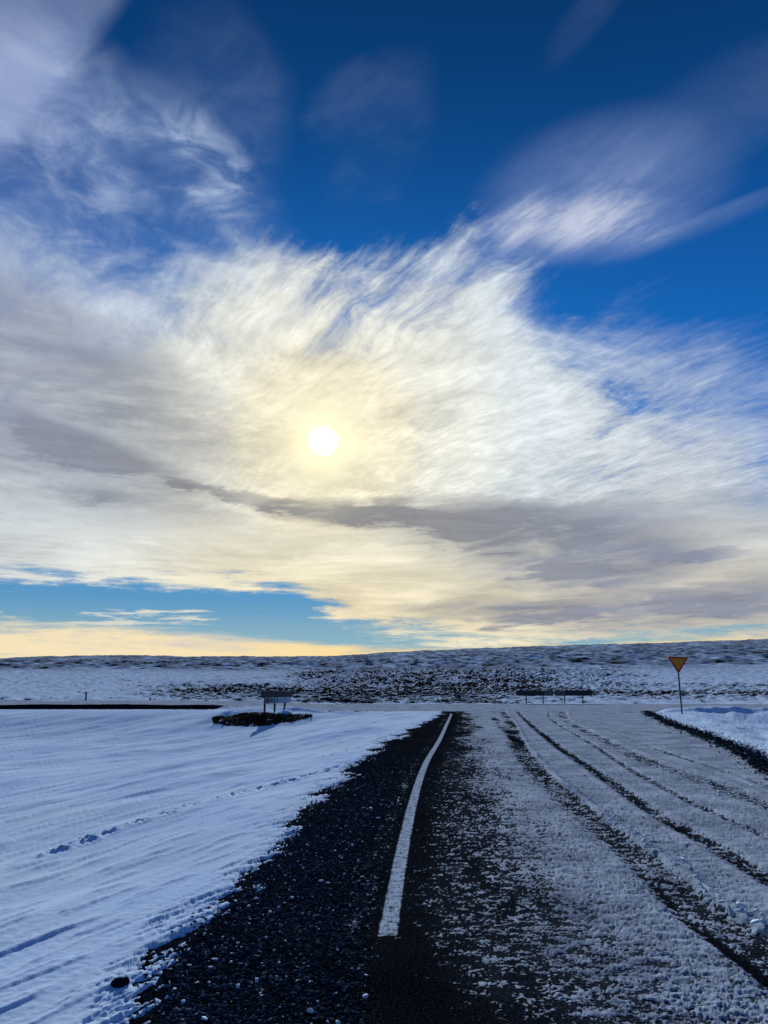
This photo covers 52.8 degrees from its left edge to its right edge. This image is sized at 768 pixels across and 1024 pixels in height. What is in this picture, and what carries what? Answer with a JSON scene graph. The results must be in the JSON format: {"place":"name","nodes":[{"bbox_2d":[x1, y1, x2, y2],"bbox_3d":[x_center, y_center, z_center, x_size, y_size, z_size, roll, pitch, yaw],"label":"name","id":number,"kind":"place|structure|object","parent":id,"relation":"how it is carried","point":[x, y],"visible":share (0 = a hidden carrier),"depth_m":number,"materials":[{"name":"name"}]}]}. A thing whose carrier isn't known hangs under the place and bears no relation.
{"place":"outdoors","nodes":[
{"label":"outdoors","id":0,"kind":"place"},
{"bbox_2d":[129,751,425,1023],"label":"gravel","id":1,"kind":"structure","parent":0,"point":[188,1018],"depth_m":4.68,"materials":[{"name":"black gravel"}]},
{"bbox_2d":[0,700,767,1023],"bbox_3d":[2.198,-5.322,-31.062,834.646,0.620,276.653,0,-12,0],"label":"road","id":2,"kind":"structure","parent":0,"point":[521,884],"depth_m":6.04,"materials":[{"name":"black asphalt"}]},
{"bbox_2d":[159,717,767,1023],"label":"snow crumbs","id":3,"kind":"object","parent":2,"relation":"on","point":[741,905],"visible":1,"depth_m":5.90,"materials":[{"name":"white snow"}]},
{"bbox_2d":[0,639,767,1023],"bbox_3d":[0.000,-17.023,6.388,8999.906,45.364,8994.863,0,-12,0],"label":"snow ground","id":4,"kind":"structure","parent":0,"point":[128,837],"depth_m":18.98,"materials":[{"name":"white snow"}]},
{"bbox_2d":[111,976,129,987],"bbox_3d":[-1.332,2.376,3.890,0.102,0.060,0.081,5,-14,-23],"label":"stone","id":5,"kind":"object","parent":4,"relation":"on","point":[119,982],"visible":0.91,"depth_m":3.87,"materials":[{"name":"black stone"}]},
{"bbox_2d":[261,691,293,712],"bbox_3d":[-5.432,9.706,39.339,0.137,1.236,4.056,-4,-13,16],"label":"direction sign","id":6,"kind":"object","parent":4,"relation":"on","point":[284,697],"visible":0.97,"depth_m":39.11,"materials":[{"name":"grey metal"}]},
{"bbox_2d":[1,675,767,725],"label":"turf grass","id":7,"kind":"structure","parent":4,"relation":"on","point":[259,719],"depth_m":89.82,"materials":[{"name":"black plant"}]},
{"bbox_2d":[516,690,552,703],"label":"junction sign","id":8,"kind":"object","parent":4,"relation":"on","point":[542,693],"visible":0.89,"depth_m":55.46,"materials":[{"name":"metal"}]},
{"bbox_2d":[555,690,591,703],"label":"junction sign","id":9,"kind":"object","parent":4,"relation":"on","point":[564,693],"visible":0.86,"depth_m":55.46,"materials":[{"name":"metal"}]},
{"bbox_2d":[668,656,687,713],"bbox_3d":[13.918,8.260,36.346,0.891,2.894,0.103,-2,-13,9],"label":"yield sign","id":10,"kind":"object","parent":4,"relation":"on","point":[678,663],"visible":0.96,"depth_m":36.52,"materials":[{"name":"metal"}]},
{"bbox_2d":[640,711,767,779],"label":"verge rubble","id":11,"kind":"object","parent":4,"relation":"on","point":[752,754],"visible":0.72,"depth_m":19.14,"materials":[{"name":"black gravel"}]},
{"bbox_2d":[0,0,767,657],"label":"sky","id":12,"kind":"structure","parent":0,"point":[327,327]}
]}

